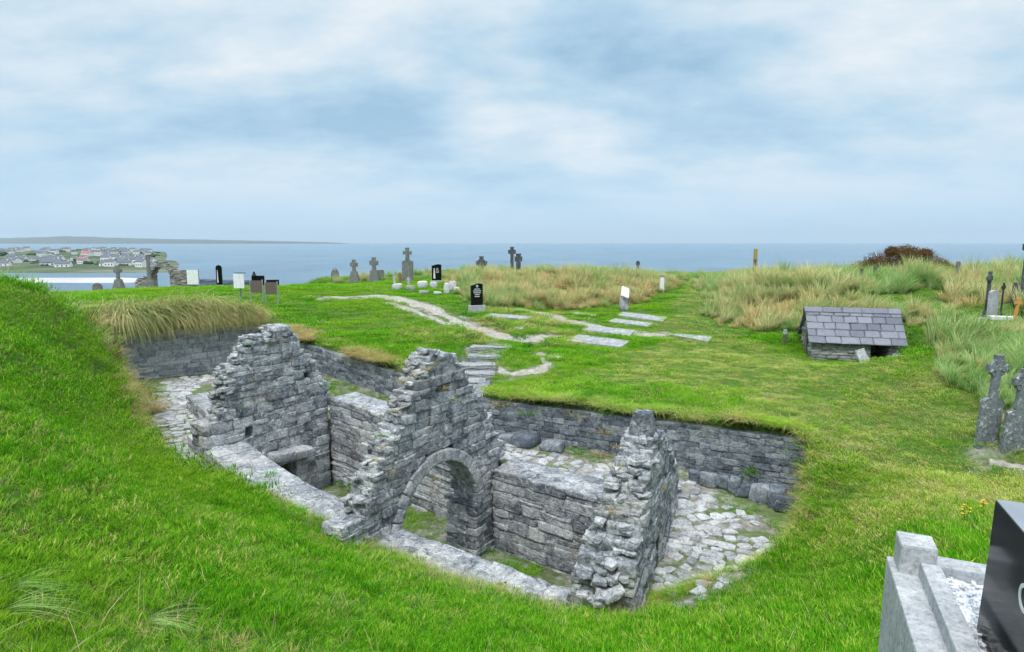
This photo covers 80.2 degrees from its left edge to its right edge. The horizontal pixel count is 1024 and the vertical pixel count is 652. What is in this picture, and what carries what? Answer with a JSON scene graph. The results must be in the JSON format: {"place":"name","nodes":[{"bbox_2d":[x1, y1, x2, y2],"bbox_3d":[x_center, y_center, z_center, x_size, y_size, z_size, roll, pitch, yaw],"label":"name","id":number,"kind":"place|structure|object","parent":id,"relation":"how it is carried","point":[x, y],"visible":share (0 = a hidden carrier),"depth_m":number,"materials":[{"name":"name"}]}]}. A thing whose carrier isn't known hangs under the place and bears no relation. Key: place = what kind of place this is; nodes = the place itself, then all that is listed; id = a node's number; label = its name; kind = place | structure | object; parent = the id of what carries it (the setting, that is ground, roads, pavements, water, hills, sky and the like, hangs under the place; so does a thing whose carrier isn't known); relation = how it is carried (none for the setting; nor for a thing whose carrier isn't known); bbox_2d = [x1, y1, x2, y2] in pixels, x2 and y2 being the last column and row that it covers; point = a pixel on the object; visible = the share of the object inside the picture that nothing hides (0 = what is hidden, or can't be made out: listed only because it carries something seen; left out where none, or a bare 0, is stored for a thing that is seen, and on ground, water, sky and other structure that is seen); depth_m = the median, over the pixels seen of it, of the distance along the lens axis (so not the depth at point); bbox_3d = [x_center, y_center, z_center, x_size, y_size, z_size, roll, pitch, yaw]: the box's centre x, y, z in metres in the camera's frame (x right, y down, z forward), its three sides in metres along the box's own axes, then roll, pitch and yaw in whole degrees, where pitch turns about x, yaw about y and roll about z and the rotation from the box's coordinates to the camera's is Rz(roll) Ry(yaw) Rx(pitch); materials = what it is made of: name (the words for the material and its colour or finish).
{"place":"outdoors","nodes":[
{"label":"outdoors","id":0,"kind":"place"},
{"bbox_2d":[16,278,136,282],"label":"beach","id":1,"kind":"structure","parent":0,"point":[90,280],"depth_m":273.71,"materials":[{"name":"sand"}]},
{"bbox_2d":[0,250,166,259],"bbox_3d":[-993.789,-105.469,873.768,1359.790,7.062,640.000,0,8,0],"label":"coast","id":2,"kind":"structure","parent":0,"point":[68,255],"depth_m":694.27},
{"bbox_2d":[50,248,58,253],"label":"house","id":3,"kind":"structure","parent":2,"relation":"on","point":[55,251],"depth_m":694.95,"materials":[{"name":"paint"}]},
{"bbox_2d":[80,250,92,255],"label":"house","id":4,"kind":"structure","parent":2,"relation":"on","point":[88,253],"depth_m":633.67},
{"bbox_2d":[92,249,101,255],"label":"house","id":5,"kind":"structure","parent":2,"relation":"on","point":[97,252],"depth_m":646.54,"materials":[{"name":"stone"}]},
{"bbox_2d":[0,260,178,272],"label":"shore","id":6,"kind":"structure","parent":0,"point":[27,267],"depth_m":386.82,"materials":[{"name":"plant"}]},
{"bbox_2d":[0,259,11,265],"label":"house","id":7,"kind":"structure","parent":6,"relation":"on","point":[7,262],"depth_m":416.82,"materials":[{"name":"stone"}]},
{"bbox_2d":[8,256,21,262],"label":"house","id":8,"kind":"structure","parent":6,"relation":"on","point":[17,259],"depth_m":481.83,"materials":[{"name":"stone"}]},
{"bbox_2d":[31,256,42,260],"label":"house","id":9,"kind":"structure","parent":6,"relation":"on","point":[36,258],"depth_m":476.43,"materials":[{"name":"stone"}]},
{"bbox_2d":[43,258,61,265],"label":"house","id":10,"kind":"structure","parent":6,"relation":"on","point":[51,261],"depth_m":431.03,"materials":[{"name":"stone"}]},
{"bbox_2d":[54,260,72,266],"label":"house","id":11,"kind":"structure","parent":6,"relation":"on","point":[68,263],"depth_m":406.49,"materials":[{"name":"paint"}]},
{"bbox_2d":[0,249,159,265],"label":"scrub","id":12,"kind":"object","parent":6,"relation":"on","point":[74,259],"visible":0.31,"depth_m":513.42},
{"bbox_2d":[76,258,86,263],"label":"house","id":13,"kind":"structure","parent":6,"relation":"on","point":[80,260],"depth_m":453.83,"materials":[{"name":"stone"}]},
{"bbox_2d":[100,254,111,259],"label":"house","id":14,"kind":"structure","parent":6,"relation":"on","point":[103,257],"depth_m":524.29,"materials":[{"name":"stone"}]},
{"bbox_2d":[103,258,116,266],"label":"house","id":15,"kind":"structure","parent":6,"relation":"on","point":[112,262],"depth_m":413.29,"materials":[{"name":"paint"}]},
{"bbox_2d":[117,259,131,264],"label":"house","id":16,"kind":"structure","parent":6,"relation":"on","point":[128,261],"depth_m":432.40,"materials":[{"name":"stone"}]},
{"bbox_2d":[124,255,137,263],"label":"house","id":17,"kind":"structure","parent":6,"relation":"on","point":[133,258],"depth_m":452.28,"materials":[{"name":"stone"}]},
{"bbox_2d":[134,258,145,266],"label":"house","id":18,"kind":"structure","parent":6,"relation":"on","point":[140,262],"depth_m":406.48,"materials":[{"name":"paint"}]},
{"bbox_2d":[0,236,349,243],"bbox_3d":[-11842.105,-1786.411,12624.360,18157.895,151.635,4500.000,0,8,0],"label":"hills","id":19,"kind":"structure","parent":0,"point":[67,240],"depth_m":10751.82,"materials":[{"name":"grey"}]},
{"bbox_2d":[151,375,214,465],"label":"path","id":20,"kind":"structure","parent":0,"point":[171,419],"depth_m":19.01,"materials":[{"name":"stone"}]},
{"bbox_2d":[386,302,452,324],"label":"path","id":21,"kind":"structure","parent":0,"point":[422,314],"depth_m":27.88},
{"bbox_2d":[323,295,548,342],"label":"path","id":22,"kind":"structure","parent":0,"point":[441,312],"depth_m":27.04,"materials":[{"name":"gravel"}]},
{"bbox_2d":[0,267,1023,651],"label":"ground","id":23,"kind":"structure","parent":0,"point":[986,453],"depth_m":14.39,"materials":[{"name":"plant"}]},
{"bbox_2d":[92,283,102,290],"bbox_3d":[-27.284,-2.365,40.049,0.581,0.946,0.120,-2,8,-17],"label":"headstone","id":24,"kind":"object","parent":23,"relation":"on","point":[97,286],"visible":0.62,"depth_m":39.96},
{"bbox_2d":[112,265,125,288],"bbox_3d":[-25.222,-2.991,38.954,0.954,1.766,0.697,0,8,0],"label":"grave cross","id":25,"kind":"object","parent":23,"relation":"on","point":[118,283],"visible":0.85,"depth_m":38.84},
{"bbox_2d":[142,255,157,287],"bbox_3d":[-22.040,-3.298,36.894,0.904,2.056,0.661,0,8,0],"label":"grave cross","id":26,"kind":"object","parent":23,"relation":"on","point":[149,282],"visible":0.78,"depth_m":36.81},
{"bbox_2d":[134,261,192,287],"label":"chapel ruin","id":27,"kind":"object","parent":23,"relation":"on","point":[178,277],"visible":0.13,"depth_m":43.67,"materials":[{"name":"stone"}]},
{"bbox_2d":[65,288,278,349],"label":"overhanging grass","id":28,"kind":"structure","parent":23,"relation":"on","point":[134,318],"depth_m":23.16,"materials":[{"name":"plant"}]},
{"bbox_2d":[107,324,258,380],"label":"retaining wall","id":29,"kind":"structure","parent":23,"relation":"on","point":[187,355],"depth_m":23.84,"materials":[{"name":"stone"}]},
{"bbox_2d":[186,269,199,285],"bbox_3d":[-19.908,-2.872,37.994,0.736,1.351,0.105,0,8,0],"label":"notice board","id":30,"kind":"object","parent":23,"relation":"on","point":[192,276],"visible":0.93,"depth_m":37.92,"materials":[{"name":"white paint"}]},
{"bbox_2d":[185,392,211,420],"bbox_3d":[-8.580,2.674,18.623,2.076,0.911,3.195,-6,10,-39],"label":"stone","id":31,"kind":"object","parent":23,"relation":"on","point":[198,404],"depth_m":18.33,"materials":[{"name":"stone"}]},
{"bbox_2d":[215,265,222,285],"bbox_3d":[-19.225,-3.201,39.935,0.479,1.592,0.288,-2,8,-13],"label":"headstone","id":32,"kind":"object","parent":23,"relation":"on","point":[219,278],"visible":0.74,"depth_m":39.86,"materials":[{"name":"black stone"}]},
{"bbox_2d":[193,279,251,286],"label":"harbour wall","id":33,"kind":"structure","parent":23,"relation":"on","point":[206,282],"depth_m":203.27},
{"bbox_2d":[233,272,244,297],"bbox_3d":[-13.889,-1.964,31.053,0.593,1.534,0.105,0,8,0],"label":"notice board","id":34,"kind":"object","parent":23,"relation":"on","point":[238,280],"visible":0.94,"depth_m":30.95,"materials":[{"name":"white paint"}]},
{"bbox_2d":[249,280,263,301],"bbox_3d":[-12.852,-1.664,30.589,0.674,1.328,0.105,0,8,0],"label":"notice board","id":35,"kind":"object","parent":23,"relation":"on","point":[255,287],"visible":0.89,"depth_m":30.51,"materials":[{"name":"metal"}]},
{"bbox_2d":[251,272,264,285],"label":"headstone","id":36,"kind":"object","parent":23,"relation":"on","point":[254,277],"visible":0.42,"depth_m":42.88,"materials":[{"name":"black stone"}]},
{"bbox_2d":[264,281,278,303],"bbox_3d":[-12.106,-1.579,30.601,0.674,1.328,0.105,0,8,0],"label":"notice board","id":37,"kind":"object","parent":23,"relation":"on","point":[270,287],"visible":0.88,"depth_m":30.51,"materials":[{"name":"metal"}]},
{"bbox_2d":[259,330,396,395],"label":"retaining wall","id":38,"kind":"structure","parent":23,"relation":"on","point":[359,374],"depth_m":21.36,"materials":[{"name":"stone"}]},
{"bbox_2d":[331,268,338,279],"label":"headstone","id":39,"kind":"object","parent":23,"relation":"on","point":[336,273],"visible":0.91,"depth_m":51.82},
{"bbox_2d":[347,260,359,282],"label":"grave cross","id":40,"kind":"object","parent":23,"relation":"on","point":[354,276],"visible":0.88,"depth_m":47.73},
{"bbox_2d":[367,257,381,281],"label":"grave cross","id":41,"kind":"object","parent":23,"relation":"on","point":[374,273],"visible":0.88,"depth_m":47.22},
{"bbox_2d":[0,556,783,642],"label":"foreground tussocks","id":42,"kind":"object","parent":23,"relation":"on","point":[44,606],"visible":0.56,"depth_m":3.85,"materials":[{"name":"plant"}]},
{"bbox_2d":[392,283,401,289],"bbox_3d":[-7.023,-2.400,37.305,0.584,0.458,0.363,0,8,0],"label":"stone block","id":43,"kind":"object","parent":23,"relation":"on","point":[397,286],"depth_m":37.15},
{"bbox_2d":[392,372,402,388],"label":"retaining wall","id":44,"kind":"structure","parent":23,"relation":"on","point":[396,375],"depth_m":19.81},
{"bbox_2d":[402,248,413,280],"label":"grave cross","id":45,"kind":"object","parent":23,"relation":"on","point":[407,266],"visible":0.92,"depth_m":44.68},
{"bbox_2d":[407,285,414,290],"bbox_3d":[-6.078,-2.264,36.551,0.487,0.358,0.291,0,8,0],"label":"stone block","id":46,"kind":"object","parent":23,"relation":"on","point":[412,287],"depth_m":36.42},
{"bbox_2d":[417,281,426,287],"bbox_3d":[-5.682,-2.607,38.592,0.664,0.525,0.407,0,8,0],"label":"stone block","id":47,"kind":"object","parent":23,"relation":"on","point":[420,284],"depth_m":38.42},
{"bbox_2d":[430,282,436,287],"bbox_3d":[-4.984,-2.597,38.725,0.455,0.464,0.255,0,8,0],"label":"stone block","id":48,"kind":"object","parent":23,"relation":"on","point":[433,284],"depth_m":38.61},
{"bbox_2d":[187,323,681,612],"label":"ruined church","id":49,"kind":"structure","parent":23,"relation":"on","point":[482,502],"depth_m":12.88,"materials":[{"name":"stone"}]},
{"bbox_2d":[655,532,658,568],"bbox_3d":[2.470,3.843,10.418,0.020,0.876,0.280,3,8,23],"label":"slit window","id":50,"kind":"structure","parent":49,"relation":"in","point":[658,532],"depth_m":10.47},
{"bbox_2d":[430,264,442,281],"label":"headstone","id":51,"kind":"object","parent":23,"relation":"on","point":[436,273],"visible":0.81,"depth_m":43.82,"materials":[{"name":"black stone"}]},
{"bbox_2d":[444,283,449,292],"bbox_3d":[-3.824,-2.172,35.596,0.368,0.697,0.222,0,8,0],"label":"stone block","id":52,"kind":"object","parent":23,"relation":"on","point":[446,287],"depth_m":35.51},
{"bbox_2d":[449,281,455,290],"bbox_3d":[-3.592,-2.410,36.836,0.428,0.696,0.200,0,8,0],"label":"stone block","id":53,"kind":"object","parent":23,"relation":"on","point":[452,285],"depth_m":36.76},
{"bbox_2d":[78,284,835,625],"bbox_3d":[-1.207,0.914,25.206,30.172,5.021,36.459,0,8,0],"label":"grass fringe","id":54,"kind":"object","parent":23,"relation":"on","point":[370,356],"depth_m":14.11,"materials":[{"name":"plant"}]},
{"bbox_2d":[468,283,484,312],"bbox_3d":[-1.693,-1.300,29.163,0.750,1.505,0.384,-3,8,-22],"label":"headstone","id":55,"kind":"object","parent":23,"relation":"on","point":[476,296],"visible":0.91,"depth_m":29.05,"materials":[{"name":"black stone"}]},
{"bbox_2d":[468,377,486,384],"bbox_3d":[-1.140,1.831,19.528,0.626,0.243,0.687,0,8,3],"label":"stone step","id":56,"kind":"object","parent":23,"relation":"on","point":[471,380],"visible":0.33,"depth_m":19.48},
{"bbox_2d":[461,361,497,369],"bbox_3d":[-1.096,1.394,20.983,1.372,0.263,0.692,0,8,3],"label":"stone step","id":57,"kind":"object","parent":23,"relation":"on","point":[477,365],"visible":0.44,"depth_m":20.69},
{"bbox_2d":[465,370,497,379],"bbox_3d":[-0.970,1.625,20.200,1.378,0.246,0.672,0,8,3],"label":"stone step","id":58,"kind":"object","parent":23,"relation":"on","point":[487,374],"visible":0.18,"depth_m":19.96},
{"bbox_2d":[476,256,486,269],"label":"grave cross","id":59,"kind":"object","parent":23,"relation":"on","point":[481,261],"visible":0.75,"depth_m":49.71,"materials":[{"name":"stone"}]},
{"bbox_2d":[474,379,490,404],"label":"retaining wall","id":60,"kind":"structure","parent":23,"relation":"on","point":[481,382],"depth_m":17.99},
{"bbox_2d":[467,353,502,361],"bbox_3d":[-0.854,1.124,21.758,1.476,0.248,0.693,0,8,3],"label":"stone step","id":61,"kind":"object","parent":23,"relation":"on","point":[472,357],"visible":0.5,"depth_m":21.47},
{"bbox_2d":[469,344,511,352],"bbox_3d":[-0.761,0.838,22.522,1.589,0.240,0.677,0,8,3],"label":"stone step","id":62,"kind":"object","parent":23,"relation":"on","point":[475,348],"visible":0.61,"depth_m":22.24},
{"bbox_2d":[498,433,512,443],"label":"boulder","id":63,"kind":"object","parent":23,"relation":"on","point":[506,437],"visible":0.56,"depth_m":15.68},
{"bbox_2d":[485,313,531,320],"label":"grave slab","id":64,"kind":"structure","parent":23,"relation":"on","point":[510,316],"depth_m":28.36,"materials":[{"name":"stone"}]},
{"bbox_2d":[0,252,1023,424],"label":"marram grass","id":65,"kind":"structure","parent":23,"relation":"on","point":[962,338],"depth_m":27.14,"materials":[{"name":"plant"}]},
{"bbox_2d":[508,247,515,269],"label":"grave cross","id":66,"kind":"object","parent":23,"relation":"on","point":[511,251],"visible":0.64,"depth_m":46.65,"materials":[{"name":"stone"}]},
{"bbox_2d":[515,253,521,270],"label":"grave cross","id":67,"kind":"object","parent":23,"relation":"on","point":[518,258],"visible":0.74,"depth_m":47.69,"materials":[{"name":"stone"}]},
{"bbox_2d":[509,430,540,448],"bbox_3d":[0.326,2.937,15.600,0.696,0.375,0.534,4,9,29],"label":"boulder","id":68,"kind":"object","parent":23,"relation":"on","point":[523,439],"visible":0.98,"depth_m":15.43,"materials":[{"name":"stone"}]},
{"bbox_2d":[539,439,564,453],"bbox_3d":[1.022,3.002,15.245,0.605,0.300,0.460,3,8,21],"label":"boulder","id":69,"kind":"object","parent":23,"relation":"on","point":[553,445],"visible":1,"depth_m":15.09,"materials":[{"name":"stone"}]},
{"bbox_2d":[186,312,926,620],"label":"wall tufts","id":70,"kind":"object","parent":23,"relation":"on","point":[523,336],"visible":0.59,"depth_m":15.60,"materials":[{"name":"plant"}]},
{"bbox_2d":[566,334,629,347],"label":"grave slab","id":71,"kind":"structure","parent":23,"relation":"on","point":[607,342],"depth_m":23.70,"materials":[{"name":"stone"}]},
{"bbox_2d":[582,326,634,335],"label":"grave slab","id":72,"kind":"structure","parent":23,"relation":"on","point":[607,330],"depth_m":25.71,"materials":[{"name":"stone"}]},
{"bbox_2d":[619,286,628,311],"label":"marker stone","id":73,"kind":"object","parent":23,"relation":"on","point":[623,303],"visible":0.94,"depth_m":31.17,"materials":[{"name":"white stone"}]},
{"bbox_2d":[610,318,652,326],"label":"grave slab","id":74,"kind":"structure","parent":23,"relation":"on","point":[630,322],"depth_m":27.40,"materials":[{"name":"stone"}]},
{"bbox_2d":[618,312,666,322],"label":"grave slab","id":75,"kind":"structure","parent":23,"relation":"on","point":[637,316],"depth_m":28.95,"materials":[{"name":"stone"}]},
{"bbox_2d":[480,397,805,493],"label":"retaining wall","id":76,"kind":"structure","parent":23,"relation":"on","point":[734,452],"depth_m":14.00,"materials":[{"name":"stone"}]},
{"bbox_2d":[659,275,663,291],"bbox_3d":[9.240,-2.583,37.484,0.256,1.102,0.256,-1,8,-6],"label":"stone post","id":77,"kind":"object","parent":23,"relation":"on","point":[661,285],"visible":0.87,"depth_m":37.38,"materials":[{"name":"white stone"}]},
{"bbox_2d":[672,333,712,342],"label":"grave slab","id":78,"kind":"structure","parent":23,"relation":"on","point":[700,337],"depth_m":23.93,"materials":[{"name":"stone"}]},
{"bbox_2d":[688,469,699,483],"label":"boulder","id":79,"kind":"object","parent":23,"relation":"on","point":[694,474],"visible":0.73,"depth_m":13.44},
{"bbox_2d":[699,471,716,488],"bbox_3d":[4.340,3.365,13.343,0.448,0.379,0.290,3,8,23],"label":"boulder","id":80,"kind":"object","parent":23,"relation":"on","point":[707,479],"visible":0.87,"depth_m":13.23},
{"bbox_2d":[715,474,729,490],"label":"boulder","id":81,"kind":"object","parent":23,"relation":"on","point":[721,480],"visible":0.91,"depth_m":13.11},
{"bbox_2d":[727,475,741,494],"bbox_3d":[4.775,3.430,13.045,0.261,0.405,0.213,5,9,32],"label":"boulder","id":82,"kind":"object","parent":23,"relation":"on","point":[733,482],"visible":0.89,"depth_m":12.99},
{"bbox_2d":[734,483,751,497],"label":"boulder","id":83,"kind":"object","parent":23,"relation":"on","point":[743,490],"visible":0.91,"depth_m":12.86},
{"bbox_2d":[748,482,762,502],"bbox_3d":[5.129,3.505,12.795,0.300,0.406,0.243,3,8,21],"label":"boulder","id":84,"kind":"object","parent":23,"relation":"on","point":[754,493],"visible":0.88,"depth_m":12.71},
{"bbox_2d":[753,249,757,270],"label":"timber post","id":85,"kind":"object","parent":23,"relation":"on","point":[755,255],"visible":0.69,"depth_m":43.65,"materials":[{"name":"brown wood"}]},
{"bbox_2d":[759,484,769,504],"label":"boulder","id":86,"kind":"object","parent":23,"relation":"on","point":[763,496],"visible":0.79,"depth_m":12.61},
{"bbox_2d":[767,483,786,508],"bbox_3d":[5.456,3.530,12.518,0.389,0.556,0.260,3,8,22],"label":"boulder","id":87,"kind":"object","parent":23,"relation":"on","point":[773,488],"visible":0.65,"depth_m":12.46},
{"bbox_2d":[783,329,786,345],"bbox_3d":[9.766,0.413,21.757,0.092,0.579,0.092,-2,8,-11],"label":"timber post","id":88,"kind":"object","parent":23,"relation":"on","point":[784,336],"visible":1,"depth_m":21.72,"materials":[{"name":"grey wood"}]},
{"bbox_2d":[773,494,798,512],"bbox_3d":[5.619,3.615,12.402,0.499,0.415,0.429,4,9,27],"label":"boulder","id":89,"kind":"object","parent":23,"relation":"on","point":[779,500],"visible":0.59,"depth_m":12.26,"materials":[{"name":"stone"}]},
{"bbox_2d":[797,307,908,360],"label":"grave house","id":90,"kind":"structure","parent":23,"relation":"on","point":[839,333],"depth_m":20.16,"materials":[{"name":"stone"}]},
{"bbox_2d":[804,329,807,353],"bbox_3d":[10.160,0.591,20.988,0.060,0.937,0.340,2,8,15],"label":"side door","id":91,"kind":"structure","parent":90,"relation":"in","point":[806,333],"depth_m":20.87,"materials":[{"name":"grey wood"}]},
{"bbox_2d":[854,348,868,362],"bbox_3d":[11.195,1.003,19.424,0.352,0.572,0.126,-14,-20,-1],"label":"leaning slab","id":92,"kind":"object","parent":23,"relation":"on","point":[860,354],"depth_m":19.42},
{"bbox_2d":[843,244,955,270],"bbox_3d":[21.133,-3.450,32.857,6.193,2.030,2.122,0,8,0],"label":"bush","id":93,"kind":"object","parent":23,"relation":"on","point":[891,253],"visible":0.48,"depth_m":32.61,"materials":[{"name":"brown plant"}]},
{"bbox_2d":[878,531,986,651],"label":"kerbed grave","id":94,"kind":"object","parent":23,"relation":"on","point":[931,601],"visible":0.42,"depth_m":2.77,"materials":[{"name":"stone"}]},
{"bbox_2d":[977,499,1023,651],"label":"headstone","id":95,"kind":"object","parent":94,"relation":"on","point":[1000,626],"visible":0.94,"depth_m":2.29,"materials":[{"name":"black stone"}]},
{"bbox_2d":[956,261,960,276],"bbox_3d":[21.919,-2.642,29.918,0.181,1.066,0.100,0,8,0],"label":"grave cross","id":96,"kind":"object","parent":23,"relation":"on","point":[958,263],"visible":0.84,"depth_m":29.84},
{"bbox_2d":[960,504,971,519],"bbox_3d":[5.977,2.483,8.015,0.126,0.242,0.112,6,10,36],"label":"wildflower","id":97,"kind":"object","parent":23,"relation":"on","point":[963,512],"visible":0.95,"depth_m":8.03,"materials":[{"name":"yellow plant"}]},
{"bbox_2d":[981,271,992,315],"bbox_3d":[16.876,-1.108,21.549,0.407,1.647,0.252,-6,10,-38],"label":"grave cross","id":98,"kind":"object","parent":23,"relation":"on","point":[989,278],"visible":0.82,"depth_m":21.48,"materials":[{"name":"stone"}]},
{"bbox_2d":[974,354,1009,448],"bbox_3d":[8.601,1.363,10.891,0.405,1.719,0.090,2,7,-8],"label":"grave cross","id":99,"kind":"object","parent":23,"relation":"on","point":[990,413],"visible":0.97,"depth_m":10.87,"materials":[{"name":"stone"}]},
{"bbox_2d":[986,290,999,315],"bbox_3d":[16.842,-0.781,21.291,0.337,0.954,0.120,-1,8,-11],"label":"headstone","id":100,"kind":"object","parent":23,"relation":"on","point":[993,301],"visible":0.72,"depth_m":21.23,"materials":[{"name":"stone"}]},
{"bbox_2d":[1000,283,1005,315],"bbox_3d":[16.993,-0.887,21.074,0.269,1.225,0.030,-4,9,-28],"label":"grave cross","id":101,"kind":"object","parent":23,"relation":"on","point":[1003,286],"visible":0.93,"depth_m":21.04,"materials":[{"name":"black metal"}]},
{"bbox_2d":[998,368,1023,453],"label":"grave cross","id":102,"kind":"object","parent":23,"relation":"on","point":[1012,434],"visible":0.94,"depth_m":10.69,"materials":[{"name":"stone"}]},
{"bbox_2d":[1012,298,1022,324],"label":"grave cross","id":103,"kind":"object","parent":23,"relation":"on","point":[1018,302],"visible":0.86,"depth_m":19.88,"materials":[{"name":"orange wood"}]},
{"bbox_2d":[0,243,1023,291],"bbox_3d":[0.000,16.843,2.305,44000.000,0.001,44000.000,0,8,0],"label":"sea","id":104,"kind":"structure","parent":0,"point":[286,264],"depth_m":821.48,"materials":[{"name":"liquid"}]},
{"bbox_2d":[0,0,1023,242],"label":"sky","id":105,"kind":"structure","parent":0,"point":[337,121],"materials":[{"name":"blue"}]},
{"bbox_2d":[497,357,552,375],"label":"path","id":106,"kind":"structure","parent":0,"point":[540,368],"depth_m":19.12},
{"bbox_2d":[536,352,560,357],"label":"path","id":107,"kind":"structure","parent":0,"point":[539,353],"depth_m":21.52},
{"bbox_2d":[328,407,777,600],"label":"stone paving","id":108,"kind":"structure","parent":0,"point":[715,555],"depth_m":11.52,"materials":[{"name":"stone"}]},
{"bbox_2d":[520,309,665,336],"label":"path","id":109,"kind":"structure","parent":0,"point":[597,325],"depth_m":27.45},
{"bbox_2d":[987,315,1018,319],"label":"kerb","id":110,"kind":"structure","parent":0,"point":[992,316],"depth_m":20.66,"materials":[{"name":"white stone"}]},
{"bbox_2d":[989,459,1023,469],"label":"path","id":111,"kind":"structure","parent":0,"point":[1007,464],"depth_m":10.51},
{"bbox_2d":[1006,244,1023,305],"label":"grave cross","id":112,"kind":"object","parent":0,"point":[1017,287],"visible":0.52,"depth_m":22.44,"materials":[{"name":"stone"}]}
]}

